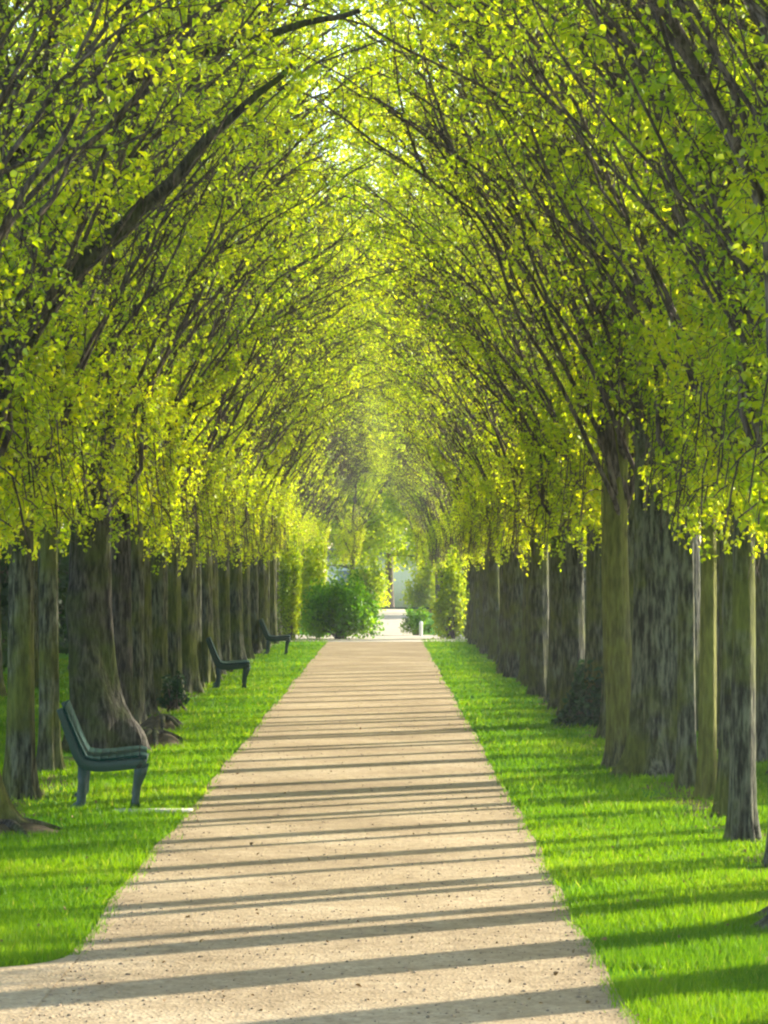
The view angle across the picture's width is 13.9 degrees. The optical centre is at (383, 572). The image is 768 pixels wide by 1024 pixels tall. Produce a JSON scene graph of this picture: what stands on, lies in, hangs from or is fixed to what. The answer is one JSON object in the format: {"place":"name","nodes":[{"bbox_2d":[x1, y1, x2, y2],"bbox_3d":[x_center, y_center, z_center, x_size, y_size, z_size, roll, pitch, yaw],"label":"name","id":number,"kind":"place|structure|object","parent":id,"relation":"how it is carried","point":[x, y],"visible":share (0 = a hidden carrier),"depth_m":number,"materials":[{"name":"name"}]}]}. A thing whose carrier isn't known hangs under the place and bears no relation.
{"place":"outdoors","nodes":[
{"label":"outdoors","id":0,"kind":"place"},
{"bbox_2d":[0,955,79,1023],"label":"side path","id":1,"kind":"structure","parent":0,"point":[21,986],"depth_m":14.41,"materials":[{"name":"gravel"}]},
{"bbox_2d":[22,642,640,1023],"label":"path","id":2,"kind":"structure","parent":0,"point":[366,668],"depth_m":18.57,"materials":[{"name":"gravel"}]},
{"bbox_2d":[12,672,633,1023],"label":"loose stones","id":3,"kind":"object","parent":2,"relation":"on","point":[310,980],"visible":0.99,"depth_m":16.77,"materials":[{"name":"gravel"}]},
{"bbox_2d":[0,691,767,1020],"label":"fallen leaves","id":4,"kind":"object","parent":2,"relation":"on","point":[396,887],"visible":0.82,"depth_m":17.19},
{"bbox_2d":[0,0,700,581],"label":"sky","id":5,"kind":"structure","parent":0,"point":[326,102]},
{"bbox_2d":[334,609,412,634],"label":"path","id":6,"kind":"structure","parent":0,"point":[392,619],"depth_m":122.00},
{"bbox_2d":[280,635,467,641],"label":"cross path","id":7,"kind":"structure","parent":0,"point":[399,638],"depth_m":90.63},
{"bbox_2d":[327,529,427,606],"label":"garden house","id":8,"kind":"structure","parent":0,"point":[399,576],"depth_m":172.00,"materials":[{"name":"paint"}]},
{"bbox_2d":[0,609,767,1023],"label":"ground","id":9,"kind":"structure","parent":0,"point":[432,631],"depth_m":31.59,"materials":[{"name":"plant"}]},
{"bbox_2d":[0,817,64,839],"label":"earth mound","id":10,"kind":"object","parent":9,"relation":"on","point":[8,825],"visible":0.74,"depth_m":22.86,"materials":[{"name":"brown soil"}]},
{"bbox_2d":[0,523,69,671],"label":"clipped hedge","id":11,"kind":"object","parent":9,"relation":"on","point":[63,573],"visible":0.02,"depth_m":71.48,"materials":[{"name":"green plant"}]},
{"bbox_2d":[57,700,148,808],"bbox_3d":[-2.298,1.479,25.915,0.735,0.817,1.430,0,0,-4],"label":"park bench","id":12,"kind":"object","parent":9,"relation":"on","point":[87,757],"visible":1,"depth_m":25.23,"materials":[{"name":"green metal"}]},
{"bbox_2d":[34,2,187,688],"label":"lime tree","id":13,"kind":"object","parent":9,"relation":"on","point":[36,648],"depth_m":51.57,"materials":[{"name":"brown plant"}]},
{"bbox_2d":[0,0,266,387],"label":"lime tree","id":14,"kind":"object","parent":9,"relation":"on","point":[100,64],"visible":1,"depth_m":20.15,"materials":[{"name":"green plant"}]},
{"bbox_2d":[140,712,182,730],"bbox_3d":[-2.761,1.820,38.568,0.663,0.225,2.509,0,0,0],"label":"earth mound","id":15,"kind":"object","parent":9,"relation":"on","point":[163,721],"visible":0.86,"depth_m":38.36,"materials":[{"name":"brown soil"}]},
{"bbox_2d":[143,728,184,747],"bbox_3d":[-2.597,1.823,35.537,0.882,0.219,3.105,0,0,0],"label":"earth mound","id":16,"kind":"object","parent":9,"relation":"on","point":[156,736],"visible":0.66,"depth_m":34.93,"materials":[{"name":"brown soil"}]},
{"bbox_2d":[156,671,189,711],"bbox_3d":[-2.874,1.635,43.167,0.402,0.598,0.446,0,0,12],"label":"sprout bush","id":17,"kind":"object","parent":9,"relation":"on","point":[175,697],"visible":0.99,"depth_m":43.09,"materials":[{"name":"green plant"}]},
{"bbox_2d":[0,0,383,752],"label":"lime tree","id":18,"kind":"object","parent":9,"relation":"on","point":[104,716],"visible":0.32,"depth_m":33.48,"materials":[{"name":"green plant"}]},
{"bbox_2d":[0,0,390,822],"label":"lime tree","id":19,"kind":"object","parent":9,"relation":"on","point":[34,314],"visible":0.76,"depth_m":22.93,"materials":[{"name":"green plant"}]},
{"bbox_2d":[0,0,391,799],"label":"lime tree","id":20,"kind":"object","parent":9,"relation":"on","point":[68,368],"visible":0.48,"depth_m":26.54,"materials":[{"name":"green plant"}]},
{"bbox_2d":[0,0,402,773],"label":"lime tree","id":21,"kind":"object","parent":9,"relation":"on","point":[50,754],"visible":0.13,"depth_m":29.93,"materials":[{"name":"green plant"}]},
{"bbox_2d":[4,0,427,718],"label":"lime tree","id":22,"kind":"object","parent":9,"relation":"on","point":[122,602],"visible":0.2,"depth_m":36.21,"materials":[{"name":"green plant"}]},
{"bbox_2d":[68,0,386,707],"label":"lime tree","id":23,"kind":"object","parent":9,"relation":"on","point":[159,589],"visible":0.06,"depth_m":44.60,"materials":[{"name":"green plant"}]},
{"bbox_2d":[206,636,250,687],"bbox_3d":[-2.578,1.479,52.310,0.735,0.817,1.430,0,0,-3],"label":"park bench","id":24,"kind":"object","parent":9,"relation":"on","point":[220,664],"visible":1,"depth_m":51.61,"materials":[{"name":"green metal"}]},
{"bbox_2d":[25,0,435,724],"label":"lime tree","id":25,"kind":"object","parent":9,"relation":"on","point":[179,398],"visible":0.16,"depth_m":39.21,"materials":[{"name":"green plant"}]},
{"bbox_2d":[58,29,425,715],"bbox_3d":[-2.680,-2.668,42.015,5.076,9.257,5.197,0,0,-33],"label":"lime tree","id":26,"kind":"object","parent":9,"relation":"on","point":[218,377],"visible":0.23,"depth_m":41.86,"materials":[{"name":"green plant"}]},
{"bbox_2d":[153,107,403,683],"bbox_3d":[-2.274,-3.170,54.110,5.372,10.259,3.994,0,0,0],"label":"lime tree","id":27,"kind":"object","parent":9,"relation":"on","point":[209,674],"visible":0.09,"depth_m":53.63,"materials":[{"name":"green plant"}]},
{"bbox_2d":[167,50,394,694],"bbox_3d":[-2.600,-2.867,47.309,5.797,9.653,4.119,0,0,0],"label":"lime tree","id":28,"kind":"object","parent":9,"relation":"on","point":[174,567],"visible":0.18,"depth_m":47.06,"materials":[{"name":"green plant"}]},
{"bbox_2d":[180,117,392,693],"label":"lime tree","id":29,"kind":"object","parent":9,"relation":"on","point":[190,672],"visible":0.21,"depth_m":49.45,"materials":[{"name":"green plant"}]},
{"bbox_2d":[277,507,303,639],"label":"shrub","id":30,"kind":"object","parent":9,"relation":"on","point":[290,587],"visible":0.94,"depth_m":88.19,"materials":[{"name":"plant"}]},
{"bbox_2d":[193,69,395,688],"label":"lime tree","id":31,"kind":"object","parent":9,"relation":"on","point":[221,456],"visible":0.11,"depth_m":51.64,"materials":[{"name":"green plant"}]},
{"bbox_2d":[172,121,420,678],"bbox_3d":[-1.908,-3.068,56.060,6.051,10.057,3.839,0,0,29],"label":"lime tree","id":32,"kind":"object","parent":9,"relation":"on","point":[235,489],"visible":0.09,"depth_m":56.06,"materials":[{"name":"green plant"}]},
{"bbox_2d":[215,185,388,674],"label":"lime tree","id":33,"kind":"object","parent":9,"relation":"on","point":[272,423],"visible":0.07,"depth_m":58.02,"materials":[{"name":"green plant"}]},
{"bbox_2d":[218,187,388,671],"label":"lime tree","id":34,"kind":"object","parent":9,"relation":"on","point":[224,598],"visible":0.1,"depth_m":60.55,"materials":[{"name":"green plant"}]},
{"bbox_2d":[229,162,384,660],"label":"lime tree","id":35,"kind":"object","parent":9,"relation":"on","point":[236,627],"visible":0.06,"depth_m":64.67,"materials":[{"name":"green plant"}]},
{"bbox_2d":[230,160,393,660],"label":"lime tree","id":36,"kind":"object","parent":9,"relation":"on","point":[245,535],"visible":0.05,"depth_m":62.66,"materials":[{"name":"green plant"}]},
{"bbox_2d":[258,309,367,648],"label":"lime tree","id":37,"kind":"object","parent":9,"relation":"on","point":[261,588],"visible":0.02,"depth_m":77.84,"materials":[{"name":"green plant"}]},
{"bbox_2d":[242,181,394,658],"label":"lime tree","id":38,"kind":"object","parent":9,"relation":"on","point":[246,616],"visible":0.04,"depth_m":69.28,"materials":[{"name":"green plant"}]},
{"bbox_2d":[241,238,400,613],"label":"lime tree","id":39,"kind":"object","parent":9,"relation":"on","point":[285,449],"visible":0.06,"depth_m":66.91,"materials":[{"name":"green plant"}]},
{"bbox_2d":[258,277,386,649],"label":"lime tree","id":40,"kind":"object","parent":9,"relation":"on","point":[320,437],"visible":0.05,"depth_m":75.26,"materials":[{"name":"green plant"}]},
{"bbox_2d":[250,200,394,653],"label":"lime tree","id":41,"kind":"object","parent":9,"relation":"on","point":[254,607],"visible":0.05,"depth_m":73.50,"materials":[{"name":"green plant"}]},
{"bbox_2d":[299,521,347,633],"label":"shrub","id":42,"kind":"object","parent":9,"relation":"on","point":[315,566],"visible":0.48,"depth_m":97.73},
{"bbox_2d":[249,253,398,617],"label":"lime tree","id":43,"kind":"object","parent":9,"relation":"on","point":[266,501],"visible":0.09,"depth_m":71.32,"materials":[{"name":"green plant"}]},
{"bbox_2d":[265,295,388,646],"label":"lime tree","id":44,"kind":"object","parent":9,"relation":"on","point":[274,538],"visible":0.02,"depth_m":79.99,"materials":[{"name":"green plant"}]},
{"bbox_2d":[270,255,385,643],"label":"lime tree","id":45,"kind":"object","parent":9,"relation":"on","point":[273,630],"visible":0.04,"depth_m":84.55,"materials":[{"name":"green plant"}]},
{"bbox_2d":[277,322,378,634],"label":"lime tree","id":46,"kind":"object","parent":9,"relation":"on","point":[293,511],"visible":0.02,"depth_m":89.87,"materials":[{"name":"green plant"}]},
{"bbox_2d":[267,278,390,644],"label":"lime tree","id":47,"kind":"object","parent":9,"relation":"on","point":[291,483],"visible":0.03,"depth_m":82.47,"materials":[{"name":"green plant"}]},
{"bbox_2d":[280,343,383,634],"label":"lime tree","id":48,"kind":"object","parent":9,"relation":"on","point":[314,472],"visible":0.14,"depth_m":92.28,"materials":[{"name":"green plant"}]},
{"bbox_2d":[286,354,384,632],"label":"lime tree","id":49,"kind":"object","parent":9,"relation":"on","point":[300,495],"visible":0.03,"depth_m":95.92,"materials":[{"name":"green plant"}]},
{"bbox_2d":[275,344,396,634],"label":"lime tree","id":50,"kind":"object","parent":9,"relation":"on","point":[286,523],"visible":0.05,"depth_m":87.49,"materials":[{"name":"green plant"}]},
{"bbox_2d":[294,343,387,559],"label":"lime tree","id":51,"kind":"object","parent":9,"relation":"on","point":[303,537],"visible":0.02,"depth_m":104.66,"materials":[{"name":"green plant"}]},
{"bbox_2d":[296,356,386,561],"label":"lime tree","id":52,"kind":"object","parent":9,"relation":"on","point":[304,513],"visible":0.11,"depth_m":102.73,"materials":[{"name":"green plant"}]},
{"bbox_2d":[305,384,377,567],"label":"lime tree","id":53,"kind":"object","parent":9,"relation":"on","point":[313,532],"visible":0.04,"depth_m":120.39,"materials":[{"name":"green plant"}]},
{"bbox_2d":[297,568,387,638],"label":"shrub","id":54,"kind":"object","parent":9,"relation":"on","point":[344,612],"visible":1,"depth_m":89.79,"materials":[{"name":"green plant"}]},
{"bbox_2d":[298,371,390,562],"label":"lime tree","id":55,"kind":"object","parent":9,"relation":"on","point":[320,490],"visible":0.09,"depth_m":107.64,"materials":[{"name":"green plant"}]},
{"bbox_2d":[313,394,392,549],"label":"lime tree","id":56,"kind":"object","parent":9,"relation":"on","point":[327,513],"visible":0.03,"depth_m":131.28,"materials":[{"name":"green plant"}]},
{"bbox_2d":[326,443,403,576],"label":"lime tree","id":57,"kind":"object","parent":9,"relation":"on","point":[352,544],"visible":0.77,"depth_m":152.12,"materials":[{"name":"green plant"}]},
{"bbox_2d":[324,464,410,580],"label":"broadleaf tree","id":58,"kind":"object","parent":9,"relation":"on","point":[374,535],"visible":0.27,"depth_m":156.44,"materials":[{"name":"plant"}]},
{"bbox_2d":[345,547,392,611],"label":"shrub","id":59,"kind":"object","parent":9,"relation":"on","point":[376,583],"visible":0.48,"depth_m":149.72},
{"bbox_2d":[341,426,416,606],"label":"broadleaf tree","id":60,"kind":"object","parent":9,"relation":"on","point":[390,579],"visible":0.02,"depth_m":167.76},
{"bbox_2d":[368,430,430,611],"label":"lime tree","id":61,"kind":"object","parent":9,"relation":"on","point":[420,533],"visible":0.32,"depth_m":153.32,"materials":[{"name":"green plant"}]},
{"bbox_2d":[374,459,429,578],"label":"broadleaf tree","id":62,"kind":"object","parent":9,"relation":"on","point":[401,517],"visible":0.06,"depth_m":159.38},
{"bbox_2d":[371,416,439,597],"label":"lime tree","id":63,"kind":"object","parent":9,"relation":"on","point":[411,500],"visible":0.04,"depth_m":141.00,"materials":[{"name":"green plant"}]},
{"bbox_2d":[338,312,479,641],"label":"lime tree","id":64,"kind":"object","parent":9,"relation":"on","point":[452,480],"visible":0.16,"depth_m":80.94,"materials":[{"name":"green plant"}]},
{"bbox_2d":[345,320,473,642],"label":"lime tree","id":65,"kind":"object","parent":9,"relation":"on","point":[472,593],"visible":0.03,"depth_m":85.17,"materials":[{"name":"green plant"}]},
{"bbox_2d":[371,376,451,566],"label":"lime tree","id":66,"kind":"object","parent":9,"relation":"on","point":[430,498],"visible":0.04,"depth_m":114.09,"materials":[{"name":"green plant"}]},
{"bbox_2d":[363,359,461,575],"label":"lime tree","id":67,"kind":"object","parent":9,"relation":"on","point":[443,509],"visible":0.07,"depth_m":102.21,"materials":[{"name":"green plant"}]},
{"bbox_2d":[362,351,465,634],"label":"lime tree","id":68,"kind":"object","parent":9,"relation":"on","point":[446,505],"visible":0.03,"depth_m":96.37,"materials":[{"name":"green plant"}]},
{"bbox_2d":[349,304,479,644],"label":"lime tree","id":69,"kind":"object","parent":9,"relation":"on","point":[475,632],"visible":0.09,"depth_m":83.04,"materials":[{"name":"green plant"}]},
{"bbox_2d":[398,602,431,634],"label":"shrub","id":70,"kind":"object","parent":9,"relation":"on","point":[419,616],"visible":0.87,"depth_m":95.29,"materials":[{"name":"green plant"}]},
{"bbox_2d":[349,248,482,647],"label":"lime tree","id":71,"kind":"object","parent":9,"relation":"on","point":[480,609],"visible":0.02,"depth_m":79.16,"materials":[{"name":"green plant"}]},
{"bbox_2d":[344,268,488,653],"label":"lime tree","id":72,"kind":"object","parent":9,"relation":"on","point":[470,498],"visible":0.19,"depth_m":73.22,"materials":[{"name":"green plant"}]},
{"bbox_2d":[399,538,434,612],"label":"shrub","id":73,"kind":"object","parent":9,"relation":"on","point":[422,594],"visible":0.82,"depth_m":147.50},
{"bbox_2d":[326,151,509,673],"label":"lime tree","id":74,"kind":"object","parent":9,"relation":"on","point":[475,458],"visible":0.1,"depth_m":59.14,"materials":[{"name":"green plant"}]},
{"bbox_2d":[371,372,467,636],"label":"lime tree","id":75,"kind":"object","parent":9,"relation":"on","point":[456,528],"visible":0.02,"depth_m":93.15,"materials":[{"name":"green plant"}]},
{"bbox_2d":[370,333,470,638],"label":"lime tree","id":76,"kind":"object","parent":9,"relation":"on","point":[469,592],"visible":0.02,"depth_m":90.26,"materials":[{"name":"green plant"}]},
{"bbox_2d":[325,163,522,677],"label":"lime tree","id":77,"kind":"object","parent":9,"relation":"on","point":[515,618],"visible":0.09,"depth_m":56.94,"materials":[{"name":"green plant"}]},
{"bbox_2d":[348,210,499,661],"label":"lime tree","id":78,"kind":"object","parent":9,"relation":"on","point":[477,490],"visible":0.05,"depth_m":66.94,"materials":[{"name":"green plant"}]},
{"bbox_2d":[345,182,503,670],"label":"lime tree","id":79,"kind":"object","parent":9,"relation":"on","point":[428,402],"visible":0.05,"depth_m":61.66,"materials":[{"name":"green plant"}]},
{"bbox_2d":[321,68,530,686],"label":"lime tree","id":80,"kind":"object","parent":9,"relation":"on","point":[525,680],"visible":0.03,"depth_m":52.54,"materials":[{"name":"green plant"}]},
{"bbox_2d":[355,179,499,664],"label":"lime tree","id":81,"kind":"object","parent":9,"relation":"on","point":[384,332],"visible":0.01,"depth_m":64.31,"materials":[{"name":"green plant"}]},
{"bbox_2d":[336,104,526,682],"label":"lime tree","id":82,"kind":"object","parent":9,"relation":"on","point":[491,440],"visible":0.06,"depth_m":54.68,"materials":[{"name":"green plant"}]},
{"bbox_2d":[289,0,585,708],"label":"lime tree","id":83,"kind":"object","parent":9,"relation":"on","point":[555,610],"visible":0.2,"depth_m":43.65,"materials":[{"name":"green plant"}]},
{"bbox_2d":[227,0,649,768],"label":"lime tree","id":84,"kind":"object","parent":9,"relation":"on","point":[617,498],"visible":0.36,"depth_m":30.46,"materials":[{"name":"green plant"}]},
{"bbox_2d":[354,178,524,659],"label":"lime tree","id":85,"kind":"object","parent":9,"relation":"on","point":[493,601],"visible":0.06,"depth_m":69.10,"materials":[{"name":"green plant"}]},
{"bbox_2d":[429,539,470,638],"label":"shrub","id":86,"kind":"object","parent":9,"relation":"on","point":[449,608],"visible":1,"depth_m":89.78,"materials":[{"name":"plant"}]},
{"bbox_2d":[300,1,602,726],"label":"lime tree","id":87,"kind":"object","parent":9,"relation":"on","point":[593,620],"visible":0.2,"depth_m":39.30,"materials":[{"name":"green plant"}]},
{"bbox_2d":[324,77,585,595],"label":"lime tree","id":88,"kind":"object","parent":9,"relation":"on","point":[480,388],"visible":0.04,"depth_m":51.39,"materials":[{"name":"green plant"}]},
{"bbox_2d":[327,1,586,715],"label":"lime tree","id":89,"kind":"object","parent":9,"relation":"on","point":[572,620],"visible":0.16,"depth_m":41.96,"materials":[{"name":"green plant"}]},
{"bbox_2d":[330,16,585,702],"bbox_3d":[1.573,-3.066,46.258,5.155,10.053,3.808,0,0,-14],"label":"lime tree","id":90,"kind":"object","parent":9,"relation":"on","point":[547,695],"visible":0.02,"depth_m":45.89,"materials":[{"name":"green plant"}]},
{"bbox_2d":[346,89,584,696],"bbox_3d":[1.849,-2.841,48.486,5.483,9.603,3.896,0,0,0],"label":"lime tree","id":91,"kind":"object","parent":9,"relation":"on","point":[539,633],"visible":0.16,"depth_m":48.46,"materials":[{"name":"green plant"}]},
{"bbox_2d":[259,0,677,779],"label":"lime tree","id":92,"kind":"object","parent":9,"relation":"on","point":[651,744],"visible":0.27,"depth_m":29.20,"materials":[{"name":"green plant"}]},
{"bbox_2d":[322,0,697,738],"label":"lime tree","id":93,"kind":"object","parent":9,"relation":"on","point":[590,490],"visible":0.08,"depth_m":36.22,"materials":[{"name":"green plant"}]},
{"bbox_2d":[264,0,767,818],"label":"lime tree","id":94,"kind":"object","parent":9,"relation":"on","point":[596,212],"visible":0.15,"depth_m":24.39,"materials":[{"name":"green plant"}]},
{"bbox_2d":[374,4,719,646],"bbox_3d":[1.687,-3.698,33.207,5.081,11.316,3.753,0,0,14],"label":"lime tree","id":95,"kind":"object","parent":9,"relation":"on","point":[630,528],"visible":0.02,"depth_m":33.46,"materials":[{"name":"green plant"}]},
{"bbox_2d":[378,0,722,788],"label":"lime tree","id":96,"kind":"object","parent":9,"relation":"on","point":[686,760],"visible":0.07,"depth_m":27.85,"materials":[{"name":"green plant"}]},
{"bbox_2d":[551,657,602,726],"bbox_3d":[2.681,1.496,39.302,1.272,0.940,1.302,0,0,0],"label":"shrub","id":97,"kind":"object","parent":9,"relation":"on","point":[575,700],"visible":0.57,"depth_m":39.06,"materials":[{"name":"green plant"}]},
{"bbox_2d":[395,0,767,798],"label":"lime tree","id":98,"kind":"object","parent":9,"relation":"on","point":[705,784],"visible":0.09,"depth_m":26.60,"materials":[{"name":"green plant"}]},
{"bbox_2d":[474,131,699,732],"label":"lime tree","id":99,"kind":"object","parent":9,"relation":"on","point":[697,600],"depth_m":37.50,"materials":[{"name":"brown plant"}]},
{"bbox_2d":[421,0,767,843],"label":"lime tree","id":100,"kind":"object","parent":9,"relation":"on","point":[685,338],"visible":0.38,"depth_m":22.17,"materials":[{"name":"green plant"}]},
{"bbox_2d":[437,0,767,867],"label":"lime tree","id":101,"kind":"object","parent":9,"relation":"on","point":[731,398],"visible":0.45,"depth_m":20.24,"materials":[{"name":"green plant"}]},
{"bbox_2d":[492,63,722,748],"bbox_3d":[3.303,-2.918,33.546,4.554,9.756,3.155,0,0,0],"label":"lime tree","id":102,"kind":"object","parent":9,"relation":"on","point":[720,631],"visible":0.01,"depth_m":33.68,"materials":[{"name":"brown plant"}]},
{"bbox_2d":[488,0,767,525],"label":"lime tree","id":103,"kind":"object","parent":9,"relation":"on","point":[668,102],"visible":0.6,"depth_m":18.88,"materials":[{"name":"green plant"}]},
{"bbox_2d":[514,58,767,762],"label":"lime tree","id":104,"kind":"object","parent":9,"relation":"on","point":[761,670],"depth_m":31.55,"materials":[{"name":"brown plant"}]},
{"bbox_2d":[602,0,767,932],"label":"lime tree","id":105,"kind":"object","parent":9,"relation":"on","point":[756,192],"visible":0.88,"depth_m":16.72,"materials":[{"name":"green plant"}]},
{"bbox_2d":[676,0,767,172],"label":"lime tree","id":106,"kind":"object","parent":9,"relation":"on","point":[763,48],"visible":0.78,"depth_m":16.23,"materials":[{"name":"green plant"}]},
{"bbox_2d":[742,0,767,122],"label":"lime tree","id":107,"kind":"object","parent":9,"relation":"on","point":[759,11],"visible":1,"depth_m":13.57,"materials":[{"name":"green plant"}]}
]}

